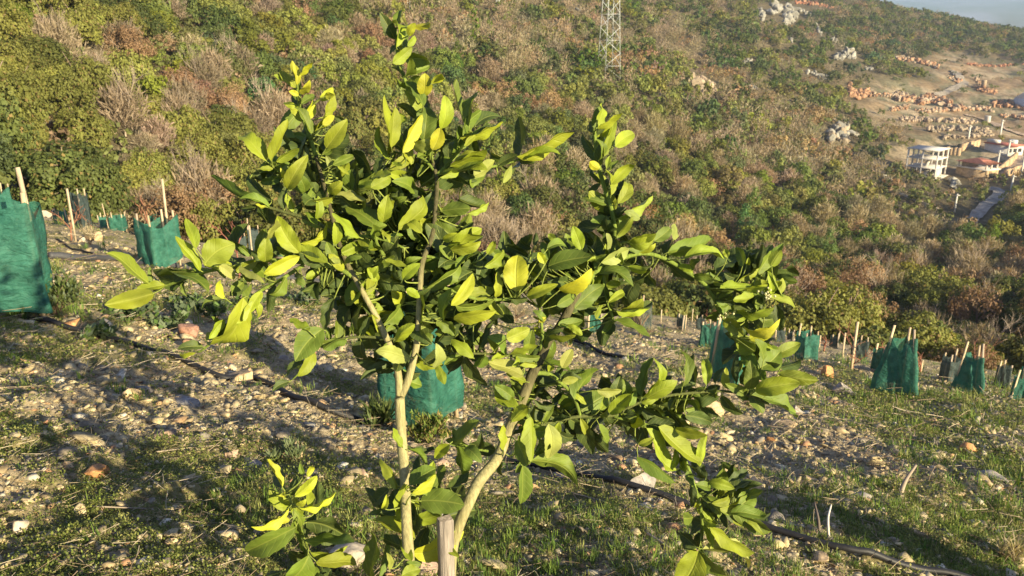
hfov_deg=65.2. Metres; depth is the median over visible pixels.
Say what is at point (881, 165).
yard
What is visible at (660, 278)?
bare tree
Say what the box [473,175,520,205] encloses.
evergreen tree
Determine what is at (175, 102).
bare tree
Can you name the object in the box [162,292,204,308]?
broad leaved weed
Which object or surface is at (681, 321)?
tree guard
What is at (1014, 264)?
bare tree
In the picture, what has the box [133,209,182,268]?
tree guard
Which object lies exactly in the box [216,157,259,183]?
evergreen tree
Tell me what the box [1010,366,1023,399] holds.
tree guard
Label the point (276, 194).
evergreen tree
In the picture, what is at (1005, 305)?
evergreen tree
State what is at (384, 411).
spiky weed
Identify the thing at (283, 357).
rock
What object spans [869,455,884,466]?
rock
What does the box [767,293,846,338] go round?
evergreen tree
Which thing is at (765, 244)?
bare tree
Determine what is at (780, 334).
tree guard
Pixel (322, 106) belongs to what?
bare tree
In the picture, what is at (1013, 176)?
utility pole
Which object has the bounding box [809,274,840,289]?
evergreen tree
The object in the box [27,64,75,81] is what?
evergreen tree
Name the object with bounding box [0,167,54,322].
tree guard
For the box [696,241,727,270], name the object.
evergreen tree
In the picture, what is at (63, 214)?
tree guard
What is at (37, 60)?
evergreen tree
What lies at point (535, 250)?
evergreen tree
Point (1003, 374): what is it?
tree guard
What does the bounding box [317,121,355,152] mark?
evergreen tree
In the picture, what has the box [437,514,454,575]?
wooden post
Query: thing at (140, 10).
evergreen tree
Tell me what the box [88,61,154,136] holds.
bare tree
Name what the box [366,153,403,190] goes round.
evergreen tree
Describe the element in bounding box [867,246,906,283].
bare tree
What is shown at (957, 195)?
utility pole
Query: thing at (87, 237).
dry grass
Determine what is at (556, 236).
evergreen tree
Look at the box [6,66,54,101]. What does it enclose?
evergreen tree
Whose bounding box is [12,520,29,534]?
rock
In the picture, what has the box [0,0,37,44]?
evergreen tree
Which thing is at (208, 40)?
evergreen tree
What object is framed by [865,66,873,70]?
rock outcrop
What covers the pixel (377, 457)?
rock
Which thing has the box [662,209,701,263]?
bare tree
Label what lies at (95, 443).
rock
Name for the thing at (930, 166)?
concrete frame building
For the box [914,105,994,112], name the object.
terrace wall
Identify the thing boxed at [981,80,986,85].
stone cistern
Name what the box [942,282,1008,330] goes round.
russet tree
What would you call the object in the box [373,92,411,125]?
evergreen tree
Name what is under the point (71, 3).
evergreen tree
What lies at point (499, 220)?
bare tree
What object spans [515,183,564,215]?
evergreen tree
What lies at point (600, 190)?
bare tree
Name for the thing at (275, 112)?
bare tree
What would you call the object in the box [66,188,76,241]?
wooden stake
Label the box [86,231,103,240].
rock
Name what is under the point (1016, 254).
russet tree
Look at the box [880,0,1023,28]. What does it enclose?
sky
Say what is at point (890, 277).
bare tree
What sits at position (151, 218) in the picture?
tree guard
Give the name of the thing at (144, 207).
bare sapling
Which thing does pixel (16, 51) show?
evergreen tree
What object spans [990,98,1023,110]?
terrace wall
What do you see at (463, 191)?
evergreen tree
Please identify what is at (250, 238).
wooden stake
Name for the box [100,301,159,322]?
broad leaved weed
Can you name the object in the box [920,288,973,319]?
evergreen tree
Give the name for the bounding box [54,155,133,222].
evergreen tree
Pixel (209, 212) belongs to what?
evergreen tree
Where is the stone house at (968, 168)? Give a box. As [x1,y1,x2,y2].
[955,157,1002,180]
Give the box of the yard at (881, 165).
[855,160,912,173]
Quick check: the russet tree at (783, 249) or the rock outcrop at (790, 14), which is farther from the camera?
the rock outcrop at (790, 14)
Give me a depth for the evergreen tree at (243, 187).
70.05 m
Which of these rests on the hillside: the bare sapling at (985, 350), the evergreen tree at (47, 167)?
the evergreen tree at (47, 167)
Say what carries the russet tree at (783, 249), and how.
on the hillside
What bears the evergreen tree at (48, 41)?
on the hillside
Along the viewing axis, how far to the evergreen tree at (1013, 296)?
75.75 m
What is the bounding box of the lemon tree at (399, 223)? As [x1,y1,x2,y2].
[105,9,818,575]
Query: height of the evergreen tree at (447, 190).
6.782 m
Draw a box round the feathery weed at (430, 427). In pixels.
[406,407,452,444]
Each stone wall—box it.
[894,192,937,207]
[940,146,961,155]
[960,139,980,151]
[998,152,1018,172]
[1004,165,1023,176]
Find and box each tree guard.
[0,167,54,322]
[0,183,11,198]
[51,208,68,223]
[69,188,92,230]
[97,213,107,228]
[108,212,127,232]
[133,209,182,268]
[146,213,157,221]
[239,233,246,246]
[246,218,258,250]
[377,285,463,425]
[587,314,601,331]
[630,295,651,330]
[676,314,686,330]
[696,315,705,329]
[699,319,715,347]
[709,317,744,389]
[775,328,785,342]
[787,329,794,340]
[794,323,819,359]
[829,331,839,348]
[850,335,868,358]
[870,325,918,396]
[870,343,885,370]
[938,349,960,381]
[951,341,984,393]
[993,360,1012,388]
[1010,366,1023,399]
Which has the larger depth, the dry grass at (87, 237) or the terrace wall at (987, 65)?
the terrace wall at (987, 65)
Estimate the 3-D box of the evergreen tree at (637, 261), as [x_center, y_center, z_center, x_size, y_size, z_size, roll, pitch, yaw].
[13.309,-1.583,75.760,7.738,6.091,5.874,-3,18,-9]
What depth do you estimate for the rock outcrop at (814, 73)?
380.15 m
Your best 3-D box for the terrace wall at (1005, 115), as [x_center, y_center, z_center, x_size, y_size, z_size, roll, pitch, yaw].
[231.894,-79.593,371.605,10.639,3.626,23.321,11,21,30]
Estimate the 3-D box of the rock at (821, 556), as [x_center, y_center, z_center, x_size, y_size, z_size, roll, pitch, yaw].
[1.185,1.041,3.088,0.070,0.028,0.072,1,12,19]
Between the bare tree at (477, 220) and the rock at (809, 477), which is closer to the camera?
the rock at (809, 477)
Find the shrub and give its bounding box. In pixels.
[34,266,84,316]
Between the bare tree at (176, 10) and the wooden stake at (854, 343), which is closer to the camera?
the wooden stake at (854, 343)
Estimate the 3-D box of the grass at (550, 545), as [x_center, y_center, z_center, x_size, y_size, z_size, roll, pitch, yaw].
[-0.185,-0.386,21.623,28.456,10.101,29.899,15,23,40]
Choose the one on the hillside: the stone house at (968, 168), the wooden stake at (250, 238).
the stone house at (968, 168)
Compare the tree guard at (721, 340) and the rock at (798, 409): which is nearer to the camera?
the rock at (798, 409)
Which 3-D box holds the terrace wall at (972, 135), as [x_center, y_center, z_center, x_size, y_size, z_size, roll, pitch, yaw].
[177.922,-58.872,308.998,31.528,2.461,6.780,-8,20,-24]
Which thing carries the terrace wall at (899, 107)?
on the hillside
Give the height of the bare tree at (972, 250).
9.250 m
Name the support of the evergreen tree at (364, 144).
on the hillside
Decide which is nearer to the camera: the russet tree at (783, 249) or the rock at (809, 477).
the rock at (809, 477)
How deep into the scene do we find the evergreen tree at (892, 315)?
61.51 m
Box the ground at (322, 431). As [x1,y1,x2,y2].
[0,217,1023,575]
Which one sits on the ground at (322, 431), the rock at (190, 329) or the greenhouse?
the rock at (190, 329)
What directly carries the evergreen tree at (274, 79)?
on the hillside
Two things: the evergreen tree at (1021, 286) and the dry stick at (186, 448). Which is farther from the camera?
the evergreen tree at (1021, 286)
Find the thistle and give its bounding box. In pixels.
[264,435,307,461]
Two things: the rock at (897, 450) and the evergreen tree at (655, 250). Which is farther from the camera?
the evergreen tree at (655, 250)
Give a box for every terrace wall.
[794,0,833,8]
[847,81,871,99]
[869,91,904,98]
[888,104,910,110]
[894,55,939,68]
[894,91,961,108]
[899,115,977,123]
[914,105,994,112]
[926,124,991,132]
[941,131,993,139]
[947,75,962,82]
[966,62,1023,67]
[974,76,980,84]
[974,85,997,94]
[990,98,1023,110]
[998,113,1023,119]
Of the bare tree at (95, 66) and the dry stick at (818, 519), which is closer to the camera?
the dry stick at (818, 519)
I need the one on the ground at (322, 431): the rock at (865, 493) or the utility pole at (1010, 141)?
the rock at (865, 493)
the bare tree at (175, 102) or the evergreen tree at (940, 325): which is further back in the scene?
the bare tree at (175, 102)
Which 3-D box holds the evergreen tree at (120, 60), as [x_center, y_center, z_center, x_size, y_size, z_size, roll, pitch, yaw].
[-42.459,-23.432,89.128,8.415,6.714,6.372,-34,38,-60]
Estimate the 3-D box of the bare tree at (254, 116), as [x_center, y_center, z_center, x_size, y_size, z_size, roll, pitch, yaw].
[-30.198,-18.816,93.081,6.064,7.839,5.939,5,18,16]
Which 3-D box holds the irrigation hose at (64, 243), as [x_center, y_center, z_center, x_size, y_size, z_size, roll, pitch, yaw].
[-7.725,-0.725,13.788,0.166,0.606,5.076,-14,23,-38]
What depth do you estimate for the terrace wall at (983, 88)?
427.01 m
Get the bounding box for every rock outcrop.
[45,116,54,127]
[685,72,716,93]
[757,7,765,20]
[765,0,801,24]
[799,9,811,15]
[802,69,827,81]
[815,22,821,35]
[824,120,858,144]
[833,46,856,60]
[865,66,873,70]
[947,177,960,188]
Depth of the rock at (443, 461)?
3.59 m
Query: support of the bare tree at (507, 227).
on the hillside
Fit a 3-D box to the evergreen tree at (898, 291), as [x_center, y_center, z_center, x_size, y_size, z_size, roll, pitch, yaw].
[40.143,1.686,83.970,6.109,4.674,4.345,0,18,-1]
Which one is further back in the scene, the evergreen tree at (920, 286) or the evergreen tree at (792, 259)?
the evergreen tree at (792, 259)
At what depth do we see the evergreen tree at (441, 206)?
82.92 m
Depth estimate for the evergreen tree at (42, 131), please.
58.43 m
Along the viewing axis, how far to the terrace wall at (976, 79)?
446.79 m
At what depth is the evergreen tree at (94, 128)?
64.51 m
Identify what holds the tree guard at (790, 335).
on the ground at (322, 431)
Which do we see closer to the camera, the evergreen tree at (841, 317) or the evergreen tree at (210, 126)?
the evergreen tree at (841, 317)
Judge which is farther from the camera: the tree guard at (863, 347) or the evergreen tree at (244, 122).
the evergreen tree at (244, 122)
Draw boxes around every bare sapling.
[48,202,94,240]
[132,193,156,223]
[208,220,286,278]
[819,336,832,351]
[838,319,872,367]
[917,351,924,371]
[974,337,1003,362]
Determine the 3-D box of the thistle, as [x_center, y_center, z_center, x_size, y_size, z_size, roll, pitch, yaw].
[-0.914,0.668,3.267,0.141,0.106,0.181,12,21,33]
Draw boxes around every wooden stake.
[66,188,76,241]
[161,179,167,217]
[248,225,252,258]
[842,333,845,353]
[850,322,858,368]
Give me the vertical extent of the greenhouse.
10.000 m
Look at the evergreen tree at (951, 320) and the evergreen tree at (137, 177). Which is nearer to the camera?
the evergreen tree at (137, 177)
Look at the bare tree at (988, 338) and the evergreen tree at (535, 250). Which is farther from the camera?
the evergreen tree at (535, 250)
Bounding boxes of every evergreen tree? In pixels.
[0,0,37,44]
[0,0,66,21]
[0,35,34,73]
[0,50,24,74]
[0,61,54,136]
[0,63,28,94]
[0,91,42,174]
[2,147,117,211]
[6,34,59,67]
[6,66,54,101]
[13,112,49,152]
[23,0,103,16]
[24,138,132,201]
[27,33,74,69]
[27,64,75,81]
[30,69,100,114]
[48,0,103,47]
[48,52,117,106]
[50,104,114,150]
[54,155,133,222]
[96,0,151,37]
[96,47,160,97]
[100,0,149,31]
[109,161,151,200]
[122,148,175,185]
[126,161,182,204]
[130,93,173,121]
[136,7,172,36]
[150,104,206,142]
[166,127,230,168]
[171,193,247,242]
[175,167,218,201]
[176,32,225,51]
[196,113,240,147]
[200,42,239,71]
[202,104,255,127]
[202,106,257,149]
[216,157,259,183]
[216,182,279,207]
[216,188,298,240]
[225,130,285,162]
[233,124,271,159]
[235,157,282,186]
[237,200,313,257]
[258,71,287,91]
[264,186,297,208]
[278,228,321,256]
[292,181,320,204]
[301,207,362,233]
[314,84,345,114]
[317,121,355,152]
[331,105,371,147]
[347,103,383,127]
[355,132,397,156]
[364,124,387,142]
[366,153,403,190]
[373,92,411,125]
[415,180,457,202]
[437,201,447,214]
[439,184,485,208]
[446,119,463,136]
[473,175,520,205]
[482,148,507,170]
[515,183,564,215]
[526,245,554,270]
[527,278,550,286]
[535,233,570,250]
[549,177,597,213]
[612,280,693,320]
[618,225,650,247]
[621,283,650,292]
[626,241,683,291]
[632,214,670,234]
[636,241,683,272]
[655,312,695,319]
[658,277,698,296]
[663,277,731,322]
[686,262,715,287]
[693,233,713,244]
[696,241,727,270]
[697,273,776,308]
[700,295,766,327]
[723,241,754,249]
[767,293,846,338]
[768,285,803,307]
[779,254,805,278]
[785,287,867,340]
[800,281,887,332]
[806,266,860,280]
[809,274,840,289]
[817,255,857,272]
[829,282,876,297]
[833,264,869,287]
[835,324,920,349]
[836,280,896,318]
[849,287,888,306]
[871,282,916,309]
[879,308,936,355]
[895,311,960,360]
[900,263,961,291]
[902,277,963,302]
[918,318,964,357]
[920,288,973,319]
[932,311,960,326]
[937,340,1008,370]
[944,276,976,311]
[950,319,1017,345]
[957,342,994,350]
[969,301,1023,334]
[971,284,1023,314]
[978,273,1020,290]
[991,329,1023,374]
[996,333,1023,350]
[997,290,1023,306]
[1012,283,1023,292]
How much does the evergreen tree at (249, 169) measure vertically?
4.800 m
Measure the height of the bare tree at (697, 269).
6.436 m
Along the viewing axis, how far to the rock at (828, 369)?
12.84 m
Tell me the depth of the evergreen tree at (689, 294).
53.13 m
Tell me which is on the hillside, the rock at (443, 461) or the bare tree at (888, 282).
the bare tree at (888, 282)
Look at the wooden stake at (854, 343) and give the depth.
13.86 m
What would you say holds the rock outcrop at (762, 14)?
on the hillside
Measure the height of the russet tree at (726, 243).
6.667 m
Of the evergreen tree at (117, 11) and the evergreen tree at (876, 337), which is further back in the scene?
the evergreen tree at (117, 11)
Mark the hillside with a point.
(1007, 88)
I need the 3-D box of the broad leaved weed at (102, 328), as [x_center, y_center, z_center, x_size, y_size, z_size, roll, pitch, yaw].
[-2.814,0.303,5.435,0.294,0.164,0.292,0,18,0]
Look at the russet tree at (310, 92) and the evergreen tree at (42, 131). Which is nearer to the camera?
the evergreen tree at (42, 131)
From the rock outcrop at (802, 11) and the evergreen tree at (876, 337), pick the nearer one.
the evergreen tree at (876, 337)
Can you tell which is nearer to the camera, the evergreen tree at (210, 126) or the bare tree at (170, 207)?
the bare tree at (170, 207)
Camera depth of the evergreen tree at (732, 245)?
106.80 m
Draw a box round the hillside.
[1,0,1023,269]
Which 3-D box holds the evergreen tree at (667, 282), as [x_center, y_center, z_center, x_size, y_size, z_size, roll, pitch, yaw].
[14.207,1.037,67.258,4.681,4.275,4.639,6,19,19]
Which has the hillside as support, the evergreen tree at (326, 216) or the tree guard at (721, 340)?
the evergreen tree at (326, 216)
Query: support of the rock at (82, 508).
on the ground at (322, 431)
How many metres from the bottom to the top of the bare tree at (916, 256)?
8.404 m
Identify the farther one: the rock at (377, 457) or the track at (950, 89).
the track at (950, 89)
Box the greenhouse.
[1014,92,1023,106]
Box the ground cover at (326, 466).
[0,220,1023,575]
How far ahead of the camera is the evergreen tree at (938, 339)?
52.03 m
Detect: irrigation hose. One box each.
[9,312,378,424]
[55,238,104,260]
[488,335,635,361]
[503,456,970,575]
[532,482,677,518]
[901,424,1023,441]
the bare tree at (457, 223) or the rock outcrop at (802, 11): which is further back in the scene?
the rock outcrop at (802, 11)
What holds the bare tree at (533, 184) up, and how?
on the hillside
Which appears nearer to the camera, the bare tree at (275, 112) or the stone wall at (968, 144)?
the bare tree at (275, 112)
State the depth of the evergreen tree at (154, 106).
82.01 m
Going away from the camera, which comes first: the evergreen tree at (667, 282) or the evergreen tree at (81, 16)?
the evergreen tree at (667, 282)
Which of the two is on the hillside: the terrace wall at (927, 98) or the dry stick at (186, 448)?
the terrace wall at (927, 98)
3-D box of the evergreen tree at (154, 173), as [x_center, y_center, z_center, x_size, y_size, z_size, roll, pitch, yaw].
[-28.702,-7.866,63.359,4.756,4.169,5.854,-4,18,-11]
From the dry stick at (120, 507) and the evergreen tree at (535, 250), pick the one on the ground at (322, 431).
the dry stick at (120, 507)
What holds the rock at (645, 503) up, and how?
on the ground at (322, 431)
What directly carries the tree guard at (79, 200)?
on the ground at (322, 431)
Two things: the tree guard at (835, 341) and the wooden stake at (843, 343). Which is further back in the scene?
the tree guard at (835, 341)
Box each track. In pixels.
[934,70,968,95]
[965,114,1023,134]
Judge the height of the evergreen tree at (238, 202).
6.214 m
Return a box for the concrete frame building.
[905,145,950,178]
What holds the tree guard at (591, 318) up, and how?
on the ground at (322, 431)
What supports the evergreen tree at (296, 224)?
on the hillside
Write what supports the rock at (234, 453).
on the ground at (322, 431)
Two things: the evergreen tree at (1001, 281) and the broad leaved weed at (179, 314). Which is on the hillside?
the evergreen tree at (1001, 281)
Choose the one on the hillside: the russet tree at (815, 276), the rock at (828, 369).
the russet tree at (815, 276)
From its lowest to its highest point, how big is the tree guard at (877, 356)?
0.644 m
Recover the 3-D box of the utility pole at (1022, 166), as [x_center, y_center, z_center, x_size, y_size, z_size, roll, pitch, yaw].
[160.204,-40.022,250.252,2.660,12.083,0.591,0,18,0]
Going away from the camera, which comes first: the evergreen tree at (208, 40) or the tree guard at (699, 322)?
the tree guard at (699, 322)
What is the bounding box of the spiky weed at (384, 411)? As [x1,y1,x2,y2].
[352,389,394,428]
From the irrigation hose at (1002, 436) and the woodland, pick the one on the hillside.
the woodland
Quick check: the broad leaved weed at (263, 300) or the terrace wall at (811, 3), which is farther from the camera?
the terrace wall at (811, 3)
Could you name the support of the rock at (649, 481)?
on the ground at (322, 431)
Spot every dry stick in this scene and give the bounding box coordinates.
[92,505,164,509]
[155,445,238,452]
[646,532,671,549]
[813,502,820,532]
[827,504,831,537]
[898,464,916,492]
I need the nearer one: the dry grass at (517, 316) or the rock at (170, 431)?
the rock at (170, 431)
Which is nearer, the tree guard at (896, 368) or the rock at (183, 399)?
the rock at (183, 399)
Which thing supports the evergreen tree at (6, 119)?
on the hillside
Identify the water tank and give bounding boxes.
[984,116,990,121]
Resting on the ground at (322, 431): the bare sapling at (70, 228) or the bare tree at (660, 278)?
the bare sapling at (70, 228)
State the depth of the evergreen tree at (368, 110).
121.47 m
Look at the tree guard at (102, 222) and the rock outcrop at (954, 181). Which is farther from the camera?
the rock outcrop at (954, 181)
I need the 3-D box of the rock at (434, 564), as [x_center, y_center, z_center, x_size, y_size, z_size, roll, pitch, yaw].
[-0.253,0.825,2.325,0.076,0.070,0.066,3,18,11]
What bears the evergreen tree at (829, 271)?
on the hillside
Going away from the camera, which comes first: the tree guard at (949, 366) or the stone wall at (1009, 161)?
the tree guard at (949, 366)
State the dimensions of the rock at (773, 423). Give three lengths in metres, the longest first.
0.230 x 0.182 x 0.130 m
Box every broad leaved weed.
[74,317,119,340]
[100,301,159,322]
[143,299,194,329]
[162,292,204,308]
[190,296,234,317]
[221,292,266,306]
[286,286,320,306]
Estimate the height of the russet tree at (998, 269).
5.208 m
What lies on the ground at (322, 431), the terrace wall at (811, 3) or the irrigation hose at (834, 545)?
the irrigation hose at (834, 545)
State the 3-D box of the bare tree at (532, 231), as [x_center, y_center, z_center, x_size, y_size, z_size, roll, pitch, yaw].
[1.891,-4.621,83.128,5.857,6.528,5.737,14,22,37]
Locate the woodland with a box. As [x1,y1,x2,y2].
[0,0,1023,337]
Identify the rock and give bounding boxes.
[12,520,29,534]
[42,210,52,218]
[62,460,74,469]
[64,318,79,325]
[74,502,86,514]
[83,463,109,477]
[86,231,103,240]
[92,439,104,446]
[121,388,141,398]
[135,386,152,393]
[151,429,179,437]
[165,538,179,546]
[174,394,199,407]
[178,323,198,337]
[225,449,237,459]
[226,368,252,384]
[243,459,262,468]
[279,355,288,360]
[326,541,364,571]
[361,468,368,476]
[368,454,383,459]
[420,562,437,575]
[436,458,450,466]
[536,534,549,542]
[552,472,566,478]
[631,472,655,487]
[637,502,653,509]
[706,401,724,416]
[750,476,761,488]
[771,419,798,427]
[791,404,803,415]
[803,475,817,480]
[811,550,828,561]
[821,365,833,377]
[832,382,852,393]
[852,491,871,498]
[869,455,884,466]
[888,448,907,456]
[914,530,924,536]
[958,442,976,452]
[978,470,1009,483]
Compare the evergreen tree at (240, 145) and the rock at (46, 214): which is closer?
the rock at (46, 214)
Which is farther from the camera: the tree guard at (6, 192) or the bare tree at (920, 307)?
the bare tree at (920, 307)
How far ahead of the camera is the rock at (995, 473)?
5.02 m
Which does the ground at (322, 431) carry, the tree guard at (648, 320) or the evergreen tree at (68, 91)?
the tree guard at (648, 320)
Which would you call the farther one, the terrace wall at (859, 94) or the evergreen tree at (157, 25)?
the terrace wall at (859, 94)
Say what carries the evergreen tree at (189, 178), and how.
on the hillside
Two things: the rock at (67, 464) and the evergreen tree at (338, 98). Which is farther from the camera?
the evergreen tree at (338, 98)
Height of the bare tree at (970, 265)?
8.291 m
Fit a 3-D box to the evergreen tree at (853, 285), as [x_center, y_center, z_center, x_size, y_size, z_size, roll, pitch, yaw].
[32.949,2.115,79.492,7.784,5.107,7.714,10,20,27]
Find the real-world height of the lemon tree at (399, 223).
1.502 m
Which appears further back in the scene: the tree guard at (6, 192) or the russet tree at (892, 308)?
the russet tree at (892, 308)
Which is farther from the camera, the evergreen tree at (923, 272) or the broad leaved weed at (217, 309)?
the evergreen tree at (923, 272)
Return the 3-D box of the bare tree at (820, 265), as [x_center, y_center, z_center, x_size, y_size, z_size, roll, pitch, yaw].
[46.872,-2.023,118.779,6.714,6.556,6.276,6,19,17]
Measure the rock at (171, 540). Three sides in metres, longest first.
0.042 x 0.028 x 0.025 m
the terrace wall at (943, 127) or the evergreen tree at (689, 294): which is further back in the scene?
the terrace wall at (943, 127)
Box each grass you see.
[0,217,1023,575]
[78,221,98,244]
[506,300,533,319]
[629,309,658,336]
[989,527,1023,560]
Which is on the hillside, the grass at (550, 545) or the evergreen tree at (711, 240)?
the evergreen tree at (711, 240)
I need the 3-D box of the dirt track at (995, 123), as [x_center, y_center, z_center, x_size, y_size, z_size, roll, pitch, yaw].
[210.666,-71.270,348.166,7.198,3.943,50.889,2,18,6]
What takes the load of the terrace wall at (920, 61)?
on the hillside
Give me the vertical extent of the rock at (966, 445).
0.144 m
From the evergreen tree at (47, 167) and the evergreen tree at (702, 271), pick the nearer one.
the evergreen tree at (47, 167)
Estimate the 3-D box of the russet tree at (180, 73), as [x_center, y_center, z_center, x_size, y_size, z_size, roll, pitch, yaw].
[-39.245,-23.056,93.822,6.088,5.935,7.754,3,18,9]
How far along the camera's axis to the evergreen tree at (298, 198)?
76.92 m
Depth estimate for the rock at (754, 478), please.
4.12 m
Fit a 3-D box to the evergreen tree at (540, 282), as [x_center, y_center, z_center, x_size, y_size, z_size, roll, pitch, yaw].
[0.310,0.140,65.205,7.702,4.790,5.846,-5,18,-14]
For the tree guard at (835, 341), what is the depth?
24.00 m
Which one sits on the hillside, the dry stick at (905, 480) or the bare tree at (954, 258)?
the bare tree at (954, 258)
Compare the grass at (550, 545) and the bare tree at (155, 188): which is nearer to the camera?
the grass at (550, 545)
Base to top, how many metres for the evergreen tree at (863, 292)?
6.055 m
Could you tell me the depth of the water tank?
354.77 m
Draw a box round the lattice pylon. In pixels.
[598,0,620,78]
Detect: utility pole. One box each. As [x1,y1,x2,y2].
[953,194,959,212]
[1006,140,1013,158]
[1009,175,1016,192]
[1020,143,1023,175]
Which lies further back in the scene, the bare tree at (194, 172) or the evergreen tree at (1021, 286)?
the evergreen tree at (1021, 286)
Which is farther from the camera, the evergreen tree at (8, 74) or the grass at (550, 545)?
the evergreen tree at (8, 74)
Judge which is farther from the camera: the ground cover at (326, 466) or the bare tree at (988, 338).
the bare tree at (988, 338)
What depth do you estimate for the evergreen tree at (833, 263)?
111.26 m
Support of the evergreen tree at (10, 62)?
on the hillside
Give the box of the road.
[960,186,1006,222]
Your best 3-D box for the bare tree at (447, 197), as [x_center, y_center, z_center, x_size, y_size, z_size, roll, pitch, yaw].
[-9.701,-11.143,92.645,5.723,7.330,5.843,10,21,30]
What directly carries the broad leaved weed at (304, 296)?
on the ground at (322, 431)
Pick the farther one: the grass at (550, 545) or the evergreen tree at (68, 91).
the evergreen tree at (68, 91)
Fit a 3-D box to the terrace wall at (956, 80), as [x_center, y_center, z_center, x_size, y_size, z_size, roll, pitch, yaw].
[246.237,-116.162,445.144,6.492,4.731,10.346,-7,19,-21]
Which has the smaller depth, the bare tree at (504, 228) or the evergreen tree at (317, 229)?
the evergreen tree at (317, 229)
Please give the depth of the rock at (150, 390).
3.93 m
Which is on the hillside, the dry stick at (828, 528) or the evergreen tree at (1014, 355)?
the evergreen tree at (1014, 355)
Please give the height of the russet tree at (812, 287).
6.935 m
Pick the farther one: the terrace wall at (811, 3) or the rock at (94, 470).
the terrace wall at (811, 3)
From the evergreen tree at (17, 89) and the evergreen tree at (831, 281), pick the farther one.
the evergreen tree at (831, 281)
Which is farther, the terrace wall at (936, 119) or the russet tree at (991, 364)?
the terrace wall at (936, 119)
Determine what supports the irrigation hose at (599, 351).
on the ground at (322, 431)
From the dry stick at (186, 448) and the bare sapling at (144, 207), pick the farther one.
the bare sapling at (144, 207)
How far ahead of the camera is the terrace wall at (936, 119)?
335.66 m
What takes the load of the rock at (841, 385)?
on the ground at (322, 431)
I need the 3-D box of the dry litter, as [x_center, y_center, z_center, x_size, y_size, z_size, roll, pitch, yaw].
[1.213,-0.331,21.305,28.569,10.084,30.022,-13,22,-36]
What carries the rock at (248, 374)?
on the ground at (322, 431)
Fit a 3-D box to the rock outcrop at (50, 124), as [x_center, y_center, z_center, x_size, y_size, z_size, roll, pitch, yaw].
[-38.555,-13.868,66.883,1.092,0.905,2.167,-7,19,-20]
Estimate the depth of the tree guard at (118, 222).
23.10 m
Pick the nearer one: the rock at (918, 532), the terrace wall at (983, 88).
the rock at (918, 532)
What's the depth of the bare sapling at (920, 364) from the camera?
17.37 m
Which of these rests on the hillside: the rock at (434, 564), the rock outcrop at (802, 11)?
the rock outcrop at (802, 11)
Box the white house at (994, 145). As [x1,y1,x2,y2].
[984,139,1023,155]
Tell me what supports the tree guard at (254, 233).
on the ground at (322, 431)
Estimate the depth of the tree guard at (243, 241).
24.48 m
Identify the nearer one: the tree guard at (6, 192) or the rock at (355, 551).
the rock at (355, 551)
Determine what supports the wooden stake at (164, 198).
on the ground at (322, 431)
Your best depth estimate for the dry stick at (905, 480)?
4.46 m
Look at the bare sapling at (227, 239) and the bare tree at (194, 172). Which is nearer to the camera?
the bare sapling at (227, 239)
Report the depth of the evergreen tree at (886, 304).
80.18 m
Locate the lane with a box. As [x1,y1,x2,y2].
[994,155,1023,176]
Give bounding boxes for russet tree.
[100,23,157,57]
[134,182,217,242]
[157,65,214,104]
[186,173,245,214]
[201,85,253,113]
[277,79,319,109]
[477,237,507,254]
[706,240,729,249]
[760,238,791,259]
[780,260,826,288]
[782,265,826,299]
[829,267,872,289]
[834,256,887,288]
[842,287,901,323]
[923,344,1006,369]
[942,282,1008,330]
[978,266,1006,280]
[1003,247,1023,266]
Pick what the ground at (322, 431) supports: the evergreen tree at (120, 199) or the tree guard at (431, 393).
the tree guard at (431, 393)
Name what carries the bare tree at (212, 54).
on the hillside
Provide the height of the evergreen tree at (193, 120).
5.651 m
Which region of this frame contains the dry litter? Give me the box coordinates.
[0,220,1023,575]
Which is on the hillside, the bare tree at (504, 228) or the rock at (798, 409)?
the bare tree at (504, 228)
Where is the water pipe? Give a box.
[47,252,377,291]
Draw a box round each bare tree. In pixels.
[27,9,81,55]
[32,0,82,56]
[71,48,113,79]
[80,45,107,102]
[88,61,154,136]
[100,17,143,50]
[124,172,170,223]
[128,181,176,213]
[153,182,200,239]
[155,87,198,123]
[160,71,213,119]
[167,0,190,20]
[167,131,234,207]
[175,42,225,91]
[193,42,233,81]
[213,30,262,79]
[223,98,274,138]
[244,70,300,134]
[257,90,302,124]
[303,85,344,124]
[415,182,452,201]
[439,199,476,226]
[458,207,491,241]
[465,186,511,227]
[473,214,517,251]
[478,213,518,228]
[481,213,533,250]
[486,215,522,243]
[490,198,508,224]
[504,215,547,248]
[513,190,561,240]
[517,161,560,209]
[578,166,614,215]
[640,256,675,293]
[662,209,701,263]
[684,254,713,282]
[752,237,788,265]
[785,265,816,299]
[812,257,836,271]
[860,266,905,298]
[866,259,899,285]
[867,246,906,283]
[895,244,937,273]
[897,297,944,319]
[926,309,961,328]
[942,245,983,270]
[948,250,992,282]
[950,242,998,270]
[952,308,1020,349]
[959,277,1008,314]
[991,253,1023,275]
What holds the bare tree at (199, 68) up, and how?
on the hillside
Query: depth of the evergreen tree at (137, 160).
65.18 m
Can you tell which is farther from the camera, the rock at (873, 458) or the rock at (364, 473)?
the rock at (873, 458)
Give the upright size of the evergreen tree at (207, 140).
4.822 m
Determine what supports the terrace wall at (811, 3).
on the hillside
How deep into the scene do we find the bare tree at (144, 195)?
54.51 m

